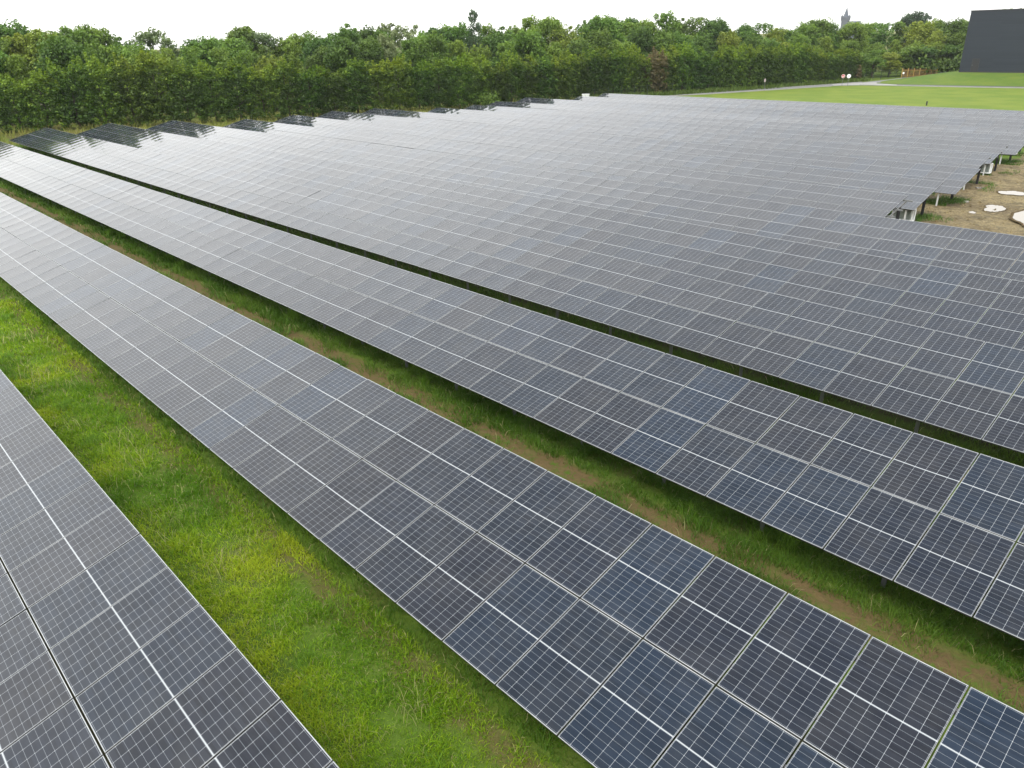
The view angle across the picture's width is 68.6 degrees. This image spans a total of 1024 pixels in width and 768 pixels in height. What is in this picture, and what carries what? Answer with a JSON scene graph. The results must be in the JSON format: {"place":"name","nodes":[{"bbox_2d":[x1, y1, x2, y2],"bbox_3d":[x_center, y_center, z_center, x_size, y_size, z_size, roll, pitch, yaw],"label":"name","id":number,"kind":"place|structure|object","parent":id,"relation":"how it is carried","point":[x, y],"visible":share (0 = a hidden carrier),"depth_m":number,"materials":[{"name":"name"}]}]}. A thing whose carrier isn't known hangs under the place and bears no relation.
{"place":"outdoors","nodes":[
{"label":"outdoors","id":0,"kind":"place"},
{"bbox_2d":[1,310,443,761],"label":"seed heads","id":1,"kind":"object","parent":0,"point":[14,335],"visible":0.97,"depth_m":15.21,"materials":[{"name":"green plant"}]},
{"bbox_2d":[0,95,597,145],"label":"tall grass","id":2,"kind":"structure","parent":0,"point":[145,126],"depth_m":84.75,"materials":[{"name":"green plant"}]},
{"bbox_2d":[0,264,843,767],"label":"grass","id":3,"kind":"structure","parent":0,"point":[82,350],"depth_m":14.37,"materials":[{"name":"green plant"}]},
{"bbox_2d":[0,31,1023,767],"bbox_3d":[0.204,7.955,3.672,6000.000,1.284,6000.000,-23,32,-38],"label":"ground","id":4,"kind":"structure","parent":0,"point":[962,663],"depth_m":13.52,"materials":[{"name":"green plant"}]},
{"bbox_2d":[0,54,36,120],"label":"leafy tree","id":5,"kind":"object","parent":4,"relation":"on","point":[21,71],"visible":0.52,"depth_m":86.93,"materials":[{"name":"green plant"}]},
{"bbox_2d":[0,74,38,131],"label":"hedge tree","id":6,"kind":"object","parent":4,"relation":"on","point":[13,89],"visible":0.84,"depth_m":80.38,"materials":[{"name":"green plant"}]},
{"bbox_2d":[0,18,43,96],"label":"leafy tree","id":7,"kind":"object","parent":4,"relation":"on","point":[10,31],"visible":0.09,"depth_m":100.03,"materials":[{"name":"green plant"}]},
{"bbox_2d":[0,32,48,94],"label":"leafy tree","id":8,"kind":"object","parent":4,"relation":"on","point":[20,40],"visible":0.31,"depth_m":98.70,"materials":[{"name":"green plant"}]},
{"bbox_2d":[20,28,56,92],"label":"leafy tree","id":9,"kind":"object","parent":4,"relation":"on","point":[35,35],"visible":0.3,"depth_m":98.31,"materials":[{"name":"green plant"}]},
{"bbox_2d":[18,69,71,128],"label":"hedge tree","id":10,"kind":"object","parent":4,"relation":"on","point":[41,78],"visible":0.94,"depth_m":81.24,"materials":[{"name":"green plant"}]},
{"bbox_2d":[32,32,90,119],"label":"leafy tree","id":11,"kind":"object","parent":4,"relation":"on","point":[60,51],"visible":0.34,"depth_m":88.63,"materials":[{"name":"green plant"}]},
{"bbox_2d":[45,55,99,129],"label":"hedge tree","id":12,"kind":"object","parent":4,"relation":"on","point":[73,106],"visible":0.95,"depth_m":82.21,"materials":[{"name":"green plant"}]},
{"bbox_2d":[54,24,114,64],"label":"leafy tree","id":13,"kind":"object","parent":4,"relation":"on","point":[75,34],"visible":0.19,"depth_m":111.27,"materials":[{"name":"green plant"}]},
{"bbox_2d":[77,52,125,127],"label":"hedge tree","id":14,"kind":"object","parent":4,"relation":"on","point":[100,74],"visible":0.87,"depth_m":83.28,"materials":[{"name":"green plant"}]},
{"bbox_2d":[80,40,141,108],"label":"leafy tree","id":15,"kind":"object","parent":4,"relation":"on","point":[105,55],"visible":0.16,"depth_m":90.55,"materials":[{"name":"green plant"}]},
{"bbox_2d":[106,52,152,125],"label":"hedge tree","id":16,"kind":"object","parent":4,"relation":"on","point":[131,71],"visible":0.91,"depth_m":84.44,"materials":[{"name":"green plant"}]},
{"bbox_2d":[133,48,180,123],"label":"hedge tree","id":17,"kind":"object","parent":4,"relation":"on","point":[163,70],"visible":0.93,"depth_m":85.46,"materials":[{"name":"green plant"}]},
{"bbox_2d":[0,370,338,767],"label":"solar array","id":18,"kind":"object","parent":4,"relation":"on","point":[157,669],"visible":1,"depth_m":9.99,"materials":[{"name":"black glass"}]},
{"bbox_2d":[163,63,208,122],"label":"hedge tree","id":19,"kind":"object","parent":4,"relation":"on","point":[180,74],"visible":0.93,"depth_m":86.47,"materials":[{"name":"green plant"}]},
{"bbox_2d":[173,37,236,96],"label":"leafy tree","id":20,"kind":"object","parent":4,"relation":"on","point":[211,62],"visible":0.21,"depth_m":108.23,"materials":[{"name":"green plant"}]},
{"bbox_2d":[192,60,233,121],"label":"hedge tree","id":21,"kind":"object","parent":4,"relation":"on","point":[213,105],"visible":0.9,"depth_m":87.76,"materials":[{"name":"green plant"}]},
{"bbox_2d":[207,35,253,77],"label":"leafy tree","id":22,"kind":"object","parent":4,"relation":"on","point":[236,46],"visible":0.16,"depth_m":111.89,"materials":[{"name":"green plant"}]},
{"bbox_2d":[216,56,259,120],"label":"hedge tree","id":23,"kind":"object","parent":4,"relation":"on","point":[232,67],"visible":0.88,"depth_m":88.43,"materials":[{"name":"green plant"}]},
{"bbox_2d":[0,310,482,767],"bbox_3d":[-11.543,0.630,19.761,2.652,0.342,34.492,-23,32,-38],"label":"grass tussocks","id":24,"kind":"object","parent":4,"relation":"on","point":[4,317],"depth_m":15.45,"materials":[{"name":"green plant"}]},
{"bbox_2d":[225,25,278,66],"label":"leafy tree","id":25,"kind":"object","parent":4,"relation":"on","point":[238,32],"visible":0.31,"depth_m":123.50,"materials":[{"name":"green plant"}]},
{"bbox_2d":[242,64,281,119],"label":"hedge tree","id":26,"kind":"object","parent":4,"relation":"on","point":[260,80],"visible":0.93,"depth_m":89.56,"materials":[{"name":"green plant"}]},
{"bbox_2d":[267,58,307,117],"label":"hedge tree","id":27,"kind":"object","parent":4,"relation":"on","point":[283,69],"visible":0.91,"depth_m":90.66,"materials":[{"name":"green plant"}]},
{"bbox_2d":[282,41,313,108],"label":"leafy tree","id":28,"kind":"object","parent":4,"relation":"on","point":[293,52],"visible":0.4,"depth_m":102.22,"materials":[{"name":"green plant"}]},
{"bbox_2d":[290,65,331,116],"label":"hedge tree","id":29,"kind":"object","parent":4,"relation":"on","point":[309,75],"visible":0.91,"depth_m":92.05,"materials":[{"name":"green plant"}]},
{"bbox_2d":[315,65,352,113],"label":"hedge tree","id":30,"kind":"object","parent":4,"relation":"on","point":[333,97],"visible":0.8,"depth_m":93.28,"materials":[{"name":"green plant"}]},
{"bbox_2d":[318,35,366,97],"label":"leafy tree","id":31,"kind":"object","parent":4,"relation":"on","point":[343,50],"visible":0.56,"depth_m":104.31,"materials":[{"name":"green plant"}]},
{"bbox_2d":[338,57,375,112],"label":"hedge tree","id":32,"kind":"object","parent":4,"relation":"on","point":[354,65],"visible":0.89,"depth_m":94.61,"materials":[{"name":"green plant"}]},
{"bbox_2d":[355,35,388,93],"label":"leafy tree","id":33,"kind":"object","parent":4,"relation":"on","point":[371,49],"visible":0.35,"depth_m":108.84,"materials":[{"name":"green plant"}]},
{"bbox_2d":[360,58,396,109],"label":"hedge tree","id":34,"kind":"object","parent":4,"relation":"on","point":[376,72],"visible":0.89,"depth_m":95.95,"materials":[{"name":"green plant"}]},
{"bbox_2d":[381,54,418,109],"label":"hedge tree","id":35,"kind":"object","parent":4,"relation":"on","point":[399,64],"visible":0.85,"depth_m":97.20,"materials":[{"name":"green plant"}]},
{"bbox_2d":[400,59,436,108],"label":"hedge tree","id":36,"kind":"object","parent":4,"relation":"on","point":[416,75],"visible":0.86,"depth_m":98.96,"materials":[{"name":"green plant"}]},
{"bbox_2d":[414,30,455,87],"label":"leafy tree","id":37,"kind":"object","parent":4,"relation":"on","point":[434,43],"visible":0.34,"depth_m":114.28,"materials":[{"name":"green plant"}]},
{"bbox_2d":[422,57,458,107],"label":"hedge tree","id":38,"kind":"object","parent":4,"relation":"on","point":[440,73],"visible":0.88,"depth_m":100.24,"materials":[{"name":"green plant"}]},
{"bbox_2d":[440,52,474,108],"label":"hedge tree","id":39,"kind":"object","parent":4,"relation":"on","point":[458,87],"visible":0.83,"depth_m":101.44,"materials":[{"name":"green plant"}]},
{"bbox_2d":[440,21,491,58],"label":"leafy tree","id":40,"kind":"object","parent":4,"relation":"on","point":[460,31],"visible":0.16,"depth_m":132.28,"materials":[{"name":"green plant"}]},
{"bbox_2d":[462,54,494,105],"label":"hedge tree","id":41,"kind":"object","parent":4,"relation":"on","point":[483,66],"visible":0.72,"depth_m":102.78,"materials":[{"name":"green plant"}]},
{"bbox_2d":[0,43,963,125],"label":"undergrowth","id":42,"kind":"object","parent":4,"relation":"on","point":[954,66],"visible":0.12,"depth_m":136.70,"materials":[{"name":"green plant"}]},
{"bbox_2d":[474,26,514,79],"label":"leafy tree","id":43,"kind":"object","parent":4,"relation":"on","point":[494,39],"visible":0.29,"depth_m":129.44,"materials":[{"name":"green plant"}]},
{"bbox_2d":[480,61,513,101],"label":"hedge tree","id":44,"kind":"object","parent":4,"relation":"on","point":[502,82],"visible":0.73,"depth_m":104.10,"materials":[{"name":"green plant"}]},
{"bbox_2d":[493,50,527,101],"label":"hedge tree","id":45,"kind":"object","parent":4,"relation":"on","point":[515,67],"visible":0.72,"depth_m":105.41,"materials":[{"name":"green plant"}]},
{"bbox_2d":[0,192,1023,767],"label":"solar array","id":46,"kind":"object","parent":4,"relation":"on","point":[544,650],"visible":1,"depth_m":11.66,"materials":[{"name":"blue glass"}]},
{"bbox_2d":[0,141,1023,641],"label":"solar array","id":47,"kind":"object","parent":4,"relation":"on","point":[716,435],"visible":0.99,"depth_m":16.47,"materials":[{"name":"blue glass"}]},
{"bbox_2d":[9,128,1023,453],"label":"solar array","id":48,"kind":"object","parent":4,"relation":"on","point":[847,356],"visible":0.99,"depth_m":22.72,"materials":[{"name":"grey glass"}]},
{"bbox_2d":[512,54,543,100],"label":"hedge tree","id":49,"kind":"object","parent":4,"relation":"on","point":[528,89],"visible":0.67,"depth_m":107.48,"materials":[{"name":"green plant"}]},
{"bbox_2d":[506,29,552,82],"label":"leafy tree","id":50,"kind":"object","parent":4,"relation":"on","point":[531,41],"visible":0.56,"depth_m":120.42,"materials":[{"name":"green plant"}]},
{"bbox_2d":[526,52,558,98],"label":"hedge tree","id":51,"kind":"object","parent":4,"relation":"on","point":[548,67],"visible":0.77,"depth_m":109.04,"materials":[{"name":"green plant"}]},
{"bbox_2d":[525,16,565,58],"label":"leafy tree","id":52,"kind":"object","parent":4,"relation":"on","point":[546,25],"visible":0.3,"depth_m":137.81,"materials":[{"name":"green plant"}]},
{"bbox_2d":[76,123,1023,349],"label":"solar array","id":53,"kind":"object","parent":4,"relation":"on","point":[849,281],"visible":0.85,"depth_m":28.67,"materials":[{"name":"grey glass"}]},
{"bbox_2d":[542,51,573,99],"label":"hedge tree","id":54,"kind":"object","parent":4,"relation":"on","point":[557,68],"visible":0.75,"depth_m":110.77,"materials":[{"name":"green plant"}]},
{"bbox_2d":[546,24,586,53],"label":"leafy tree","id":55,"kind":"object","parent":4,"relation":"on","point":[565,39],"visible":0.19,"depth_m":136.96,"materials":[{"name":"green plant"}]},
{"bbox_2d":[551,48,582,99],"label":"hedge tree","id":56,"kind":"object","parent":4,"relation":"on","point":[571,58],"visible":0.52,"depth_m":112.80,"materials":[{"name":"green plant"}]},
{"bbox_2d":[224,119,912,218],"bbox_3d":[-6.173,-17.085,56.659,3.463,1.974,68.439,-23,32,-38],"label":"solar array","id":57,"kind":"object","parent":4,"relation":"on","point":[873,203],"visible":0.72,"depth_m":44.34,"materials":[{"name":"grey glass"}]},
{"bbox_2d":[561,51,592,97],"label":"hedge tree","id":58,"kind":"object","parent":4,"relation":"on","point":[585,83],"visible":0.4,"depth_m":114.91,"materials":[{"name":"green plant"}]},
{"bbox_2d":[146,120,1023,283],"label":"solar array","id":59,"kind":"object","parent":4,"relation":"on","point":[925,243],"visible":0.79,"depth_m":34.48,"materials":[{"name":"grey glass"}]},
{"bbox_2d":[576,44,604,95],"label":"hedge tree","id":60,"kind":"object","parent":4,"relation":"on","point":[591,64],"visible":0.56,"depth_m":116.59,"materials":[{"name":"green plant"}]},
{"bbox_2d":[586,26,612,92],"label":"leafy tree","id":61,"kind":"object","parent":4,"relation":"on","point":[598,38],"visible":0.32,"depth_m":125.93,"materials":[{"name":"green plant"}]},
{"bbox_2d":[588,46,613,95],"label":"hedge tree","id":62,"kind":"object","parent":4,"relation":"on","point":[605,57],"visible":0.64,"depth_m":118.69,"materials":[{"name":"green plant"}]},
{"bbox_2d":[575,14,630,47],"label":"leafy tree","id":63,"kind":"object","parent":4,"relation":"on","point":[611,24],"visible":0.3,"depth_m":143.19,"materials":[{"name":"green plant"}]},
{"bbox_2d":[274,115,943,219],"bbox_3d":[-2.350,-18.912,60.708,3.462,1.977,68.064,-23,32,-38],"label":"solar array","id":64,"kind":"object","parent":4,"relation":"on","point":[918,192],"visible":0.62,"depth_m":49.05,"materials":[{"name":"grey glass"}]},
{"bbox_2d":[599,45,628,93],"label":"hedge tree","id":65,"kind":"object","parent":4,"relation":"on","point":[615,55],"visible":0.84,"depth_m":119.96,"materials":[{"name":"green plant"}]},
{"bbox_2d":[612,43,640,93],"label":"hedge tree","id":66,"kind":"object","parent":4,"relation":"on","point":[632,66],"visible":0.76,"depth_m":121.29,"materials":[{"name":"green plant"}]},
{"bbox_2d":[626,23,654,76],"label":"leafy tree","id":67,"kind":"object","parent":4,"relation":"on","point":[641,37],"visible":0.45,"depth_m":132.12,"materials":[{"name":"green plant"}]},
{"bbox_2d":[626,52,654,93],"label":"hedge tree","id":68,"kind":"object","parent":4,"relation":"on","point":[644,62],"visible":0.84,"depth_m":123.10,"materials":[{"name":"green plant"}]},
{"bbox_2d":[317,111,980,205],"bbox_3d":[1.446,-20.785,64.761,3.456,1.986,69.216,-23,32,-38],"label":"solar array","id":69,"kind":"object","parent":4,"relation":"on","point":[954,179],"visible":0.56,"depth_m":52.85,"materials":[{"name":"grey glass"}]},
{"bbox_2d":[640,46,668,93],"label":"hedge tree","id":70,"kind":"object","parent":4,"relation":"on","point":[655,61],"visible":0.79,"depth_m":123.82,"materials":[{"name":"green plant"}]},
{"bbox_2d":[647,30,685,76],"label":"leafy tree","id":71,"kind":"object","parent":4,"relation":"on","point":[664,39],"visible":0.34,"depth_m":132.78,"materials":[{"name":"green plant"}]},
{"bbox_2d":[654,45,682,91],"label":"hedge tree","id":72,"kind":"object","parent":4,"relation":"on","point":[672,63],"visible":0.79,"depth_m":125.26,"materials":[{"name":"green plant"}]},
{"bbox_2d":[361,108,991,189],"bbox_3d":[5.301,-22.656,68.749,3.454,1.990,68.138,-23,32,-38],"label":"solar array","id":73,"kind":"object","parent":4,"relation":"on","point":[959,159],"visible":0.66,"depth_m":57.46,"materials":[{"name":"grey glass"}]},
{"bbox_2d":[669,41,697,92],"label":"hedge tree","id":74,"kind":"object","parent":4,"relation":"on","point":[686,53],"visible":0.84,"depth_m":125.82,"materials":[{"name":"green plant"}]},
{"bbox_2d":[684,45,710,89],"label":"hedge tree","id":75,"kind":"object","parent":4,"relation":"on","point":[699,64],"visible":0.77,"depth_m":127.64,"materials":[{"name":"green plant"}]},
{"bbox_2d":[697,53,722,89],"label":"hedge tree","id":76,"kind":"object","parent":4,"relation":"on","point":[712,66],"visible":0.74,"depth_m":129.08,"materials":[{"name":"green plant"}]},
{"bbox_2d":[696,17,729,51],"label":"leafy tree","id":77,"kind":"object","parent":4,"relation":"on","point":[710,26],"visible":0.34,"depth_m":151.26,"materials":[{"name":"green plant"}]},
{"bbox_2d":[428,108,1008,175],"bbox_3d":[11.041,-23.751,70.909,3.450,1.980,62.338,-23,32,-38],"label":"solar array","id":78,"kind":"object","parent":4,"relation":"on","point":[994,150],"visible":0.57,"depth_m":61.20,"materials":[{"name":"grey glass"}]},
{"bbox_2d":[709,43,737,89],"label":"hedge tree","id":79,"kind":"object","parent":4,"relation":"on","point":[725,51],"visible":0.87,"depth_m":129.62,"materials":[{"name":"green plant"}]},
{"bbox_2d":[589,77,871,96],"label":"path","id":80,"kind":"structure","parent":4,"relation":"on","point":[724,89],"depth_m":131.24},
{"bbox_2d":[721,44,749,87],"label":"hedge tree","id":81,"kind":"object","parent":4,"relation":"on","point":[743,65],"visible":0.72,"depth_m":130.84,"materials":[{"name":"green plant"}]},
{"bbox_2d":[465,105,1023,163],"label":"solar array","id":82,"kind":"object","parent":4,"relation":"on","point":[1015,145],"visible":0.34,"depth_m":65.84,"materials":[{"name":"grey glass"}]},
{"bbox_2d":[736,43,763,88],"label":"hedge tree","id":83,"kind":"object","parent":4,"relation":"on","point":[752,52],"visible":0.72,"depth_m":131.93,"materials":[{"name":"green plant"}]},
{"bbox_2d":[487,101,1023,152],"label":"solar array","id":84,"kind":"object","parent":4,"relation":"on","point":[934,127],"visible":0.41,"depth_m":72.83,"materials":[{"name":"grey glass"}]},
{"bbox_2d":[748,44,776,86],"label":"hedge tree","id":85,"kind":"object","parent":4,"relation":"on","point":[766,52],"visible":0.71,"depth_m":133.11,"materials":[{"name":"green plant"}]},
{"bbox_2d":[517,98,1023,135],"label":"solar array","id":86,"kind":"object","parent":4,"relation":"on","point":[906,119],"visible":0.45,"depth_m":77.39,"materials":[{"name":"grey glass"}]},
{"bbox_2d":[770,44,796,85],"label":"hedge tree","id":87,"kind":"object","parent":4,"relation":"on","point":[788,54],"visible":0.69,"depth_m":135.75,"materials":[{"name":"green plant"}]},
{"bbox_2d":[783,42,810,83],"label":"hedge tree","id":88,"kind":"object","parent":4,"relation":"on","point":[799,51],"visible":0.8,"depth_m":136.83,"materials":[{"name":"green plant"}]},
{"bbox_2d":[573,96,1023,121],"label":"solar array","id":89,"kind":"object","parent":4,"relation":"on","point":[862,111],"visible":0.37,"depth_m":81.24,"materials":[{"name":"grey glass"}]},
{"bbox_2d":[786,21,822,49],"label":"leafy tree","id":90,"kind":"object","parent":4,"relation":"on","point":[805,29],"visible":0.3,"depth_m":164.81,"materials":[{"name":"green plant"}]},
{"bbox_2d":[598,93,1023,115],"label":"solar array","id":91,"kind":"object","parent":4,"relation":"on","point":[905,108],"visible":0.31,"depth_m":86.00,"materials":[{"name":"glass"}]},
{"bbox_2d":[834,21,869,50],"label":"leafy tree","id":92,"kind":"object","parent":4,"relation":"on","point":[857,30],"visible":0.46,"depth_m":170.72,"materials":[{"name":"green plant"}]},
{"bbox_2d":[867,22,895,71],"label":"leafy tree","id":93,"kind":"object","parent":4,"relation":"on","point":[881,37],"visible":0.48,"depth_m":173.12,"materials":[{"name":"green plant"}]},
{"bbox_2d":[890,21,939,68],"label":"leafy tree","id":94,"kind":"object","parent":4,"relation":"on","point":[921,31],"visible":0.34,"depth_m":174.90,"materials":[{"name":"green plant"}]},
{"bbox_2d":[933,17,968,38],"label":"leafy tree","id":95,"kind":"object","parent":4,"relation":"on","point":[954,27],"visible":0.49,"depth_m":175.59,"materials":[{"name":"green plant"}]},
{"bbox_2d":[887,151,1023,221],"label":"grass patches","id":96,"kind":"object","parent":4,"relation":"on","point":[951,200],"depth_m":43.07,"materials":[{"name":"green plant"}]},
{"bbox_2d":[915,152,1023,269],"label":"dirt yard","id":97,"kind":"structure","parent":4,"relation":"on","point":[994,221],"depth_m":41.63,"materials":[{"name":"beige soil"}]},
{"bbox_2d":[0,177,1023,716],"bbox_3d":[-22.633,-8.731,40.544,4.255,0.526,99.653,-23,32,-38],"label":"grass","id":98,"kind":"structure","parent":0,"point":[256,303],"depth_m":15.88,"materials":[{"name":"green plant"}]},
{"bbox_2d":[0,0,1023,49],"label":"sky","id":99,"kind":"structure","parent":0,"point":[181,20],"materials":[{"name":"white"}]},
{"bbox_2d":[15,144,1023,475],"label":"grass","id":100,"kind":"structure","parent":0,"point":[547,312],"depth_m":24.66,"materials":[{"name":"green plant"}]},
{"bbox_2d":[684,85,1023,110],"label":"lawn","id":101,"kind":"structure","parent":0,"point":[985,98],"depth_m":113.89,"materials":[{"name":"green plant"}]},
{"bbox_2d":[880,71,1023,85],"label":"grass bank","id":102,"kind":"structure","parent":0,"point":[973,78],"depth_m":135.38,"materials":[{"name":"green plant"}]},
{"bbox_2d":[959,8,1023,72],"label":"black building","id":103,"kind":"structure","parent":102,"relation":"on","point":[994,41],"depth_m":136.74,"materials":[{"name":"metal"}]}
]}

